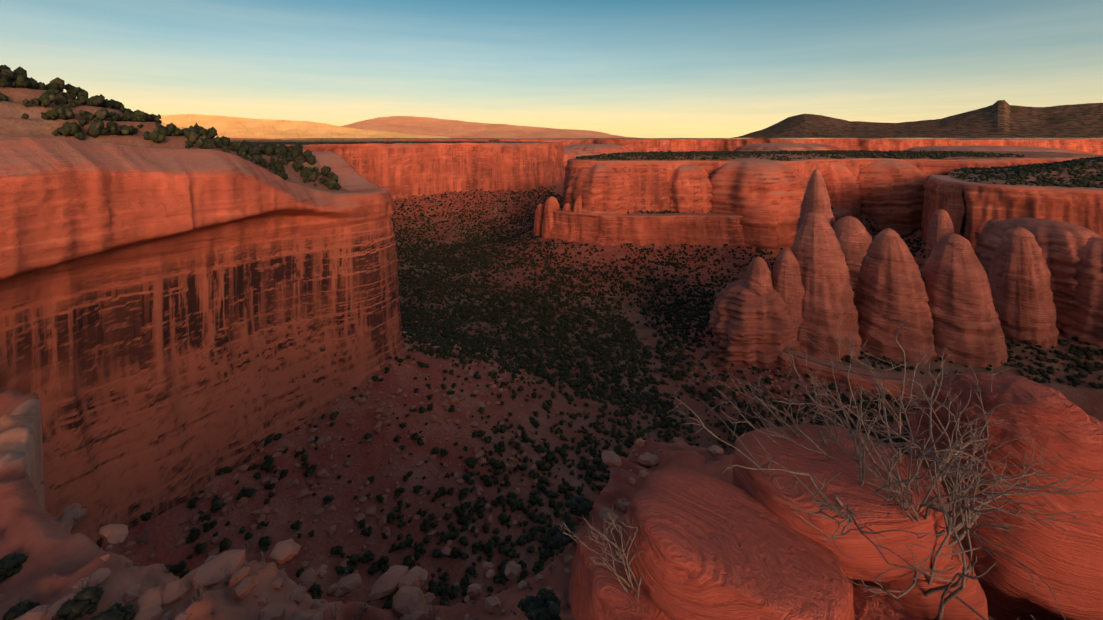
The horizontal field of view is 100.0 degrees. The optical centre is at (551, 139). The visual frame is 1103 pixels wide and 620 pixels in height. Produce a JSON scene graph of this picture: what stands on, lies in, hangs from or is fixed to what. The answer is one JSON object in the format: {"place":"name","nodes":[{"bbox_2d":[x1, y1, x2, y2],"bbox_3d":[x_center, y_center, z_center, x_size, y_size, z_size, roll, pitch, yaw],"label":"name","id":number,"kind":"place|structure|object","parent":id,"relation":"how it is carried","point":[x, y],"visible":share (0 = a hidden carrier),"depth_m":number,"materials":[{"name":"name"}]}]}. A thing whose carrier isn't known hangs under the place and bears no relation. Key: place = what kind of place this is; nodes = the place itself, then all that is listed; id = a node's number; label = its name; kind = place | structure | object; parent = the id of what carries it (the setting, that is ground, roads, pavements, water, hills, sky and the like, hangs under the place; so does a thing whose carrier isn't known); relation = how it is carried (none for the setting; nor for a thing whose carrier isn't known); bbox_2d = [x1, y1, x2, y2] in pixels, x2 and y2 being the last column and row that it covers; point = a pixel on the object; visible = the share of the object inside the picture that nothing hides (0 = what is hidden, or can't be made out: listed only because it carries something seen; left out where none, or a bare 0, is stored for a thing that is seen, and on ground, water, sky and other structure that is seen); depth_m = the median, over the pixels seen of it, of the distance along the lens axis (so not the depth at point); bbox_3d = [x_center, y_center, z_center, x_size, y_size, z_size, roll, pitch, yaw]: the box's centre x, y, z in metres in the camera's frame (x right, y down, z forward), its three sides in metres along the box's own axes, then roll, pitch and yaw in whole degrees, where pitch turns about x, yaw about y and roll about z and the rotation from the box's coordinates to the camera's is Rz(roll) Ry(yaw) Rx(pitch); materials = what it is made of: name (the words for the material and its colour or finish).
{"place":"outdoors","nodes":[
{"label":"outdoors","id":0,"kind":"place"},
{"bbox_2d":[157,114,449,138],"bbox_3d":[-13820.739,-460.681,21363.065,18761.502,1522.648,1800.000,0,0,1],"label":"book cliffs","id":1,"kind":"structure","parent":0,"point":[231,127],"depth_m":21913.17,"materials":[{"name":"orange stone"}]},
{"bbox_2d":[259,141,564,198],"bbox_3d":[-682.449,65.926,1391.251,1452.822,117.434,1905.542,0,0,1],"label":"cliff","id":2,"kind":"structure","parent":0,"point":[403,170],"depth_m":1016.59,"materials":[{"name":"red stone"}]},
{"bbox_2d":[340,116,635,138],"bbox_3d":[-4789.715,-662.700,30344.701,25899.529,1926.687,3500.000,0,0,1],"label":"hill","id":3,"kind":"structure","parent":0,"point":[414,125],"depth_m":31360.98,"materials":[{"name":"brown sand"}]},
{"bbox_2d":[0,81,1102,619],"bbox_3d":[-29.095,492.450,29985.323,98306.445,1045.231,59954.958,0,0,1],"label":"ground","id":4,"kind":"structure","parent":0,"point":[58,563],"depth_m":197.35,"materials":[{"name":"brown soil"}]},
{"bbox_2d":[0,137,404,547],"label":"cliff","id":5,"kind":"structure","parent":4,"relation":"on","point":[178,326],"depth_m":166.89,"materials":[{"name":"red stone"}]},
{"bbox_2d":[78,506,577,617],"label":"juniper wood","id":6,"kind":"object","parent":4,"relation":"on","point":[557,551],"visible":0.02,"depth_m":18.98,"materials":[{"name":"green plant"}]},
{"bbox_2d":[0,232,1098,619],"bbox_3d":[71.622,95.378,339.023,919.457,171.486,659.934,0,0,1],"label":"talus rocks","id":7,"kind":"object","parent":4,"relation":"on","point":[154,602],"visible":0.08,"depth_m":21.32,"materials":[{"name":"stone"}]},
{"bbox_2d":[0,65,1102,619],"bbox_3d":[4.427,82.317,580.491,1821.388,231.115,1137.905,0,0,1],"label":"junipers","id":8,"kind":"object","parent":4,"relation":"on","point":[544,603],"visible":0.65,"depth_m":310.80,"materials":[{"name":"green plant"}]},
{"bbox_2d":[10,315,1102,619],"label":"dry brush","id":9,"kind":"object","parent":4,"relation":"on","point":[974,509],"visible":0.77,"depth_m":7.59,"materials":[{"name":"plant"}]},
{"bbox_2d":[534,158,928,256],"bbox_3d":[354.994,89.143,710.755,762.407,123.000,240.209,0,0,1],"label":"mesa buttresses","id":10,"kind":"structure","parent":4,"relation":"on","point":[764,198],"depth_m":646.16,"materials":[{"name":"red stone"}]},
{"bbox_2d":[569,370,1102,619],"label":"boulders","id":11,"kind":"object","parent":4,"relation":"on","point":[743,545],"visible":0.92,"depth_m":8.04,"materials":[{"name":"red stone"}]},
{"bbox_2d":[773,269,922,399],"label":"rock ledge","id":12,"kind":"object","parent":4,"relation":"on","point":[840,371],"visible":0.06,"depth_m":313.46,"materials":[{"name":"red stone"}]},
{"bbox_2d":[708,169,1102,367],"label":"rock spires","id":13,"kind":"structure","parent":12,"relation":"on","point":[1036,281],"depth_m":337.22,"materials":[{"name":"red stone"}]},
{"bbox_2d":[0,0,1102,103],"label":"sky","id":14,"kind":"structure","parent":0,"point":[551,51],"materials":[{"name":"blue"}]},
{"bbox_2d":[27,73,1102,138],"bbox_3d":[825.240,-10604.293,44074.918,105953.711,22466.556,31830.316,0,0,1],"label":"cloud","id":15,"kind":"structure","parent":0,"point":[703,118],"depth_m":54233.48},
{"bbox_2d":[230,139,1102,154],"bbox_3d":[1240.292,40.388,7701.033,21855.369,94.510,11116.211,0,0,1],"label":"distant cliff","id":16,"kind":"structure","parent":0,"point":[1093,146],"depth_m":2424.75,"materials":[{"name":"red stone"}]},
{"bbox_2d":[542,208,851,247],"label":"mesa cliff","id":17,"kind":"structure","parent":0,"point":[715,230],"depth_m":619.50,"materials":[{"name":"red stone"}]},
{"bbox_2d":[563,143,1095,168],"bbox_3d":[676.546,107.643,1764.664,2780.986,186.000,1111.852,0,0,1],"label":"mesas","id":18,"kind":"structure","parent":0,"point":[572,151],"depth_m":1851.41,"materials":[{"name":"red stone"}]},
{"bbox_2d":[562,155,1102,211],"bbox_3d":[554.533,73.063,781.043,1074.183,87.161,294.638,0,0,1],"label":"mesa cliff","id":19,"kind":"structure","parent":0,"point":[650,179],"depth_m":675.16,"materials":[{"name":"red stone"}]},
{"bbox_2d":[733,100,1102,137],"bbox_3d":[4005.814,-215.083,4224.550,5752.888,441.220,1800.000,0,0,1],"label":"hill","id":20,"kind":"structure","parent":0,"point":[1001,119],"depth_m":4141.15,"materials":[{"name":"brown stone"}]},
{"bbox_2d":[919,175,982,243],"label":"cliff","id":21,"kind":"structure","parent":0,"point":[944,192],"depth_m":493.61,"materials":[{"name":"red stone"}]},
{"bbox_2d":[963,183,1102,250],"bbox_3d":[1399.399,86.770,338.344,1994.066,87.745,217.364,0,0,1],"label":"cliff","id":22,"kind":"structure","parent":0,"point":[984,203],"depth_m":425.28,"materials":[{"name":"red stone"}]}
]}

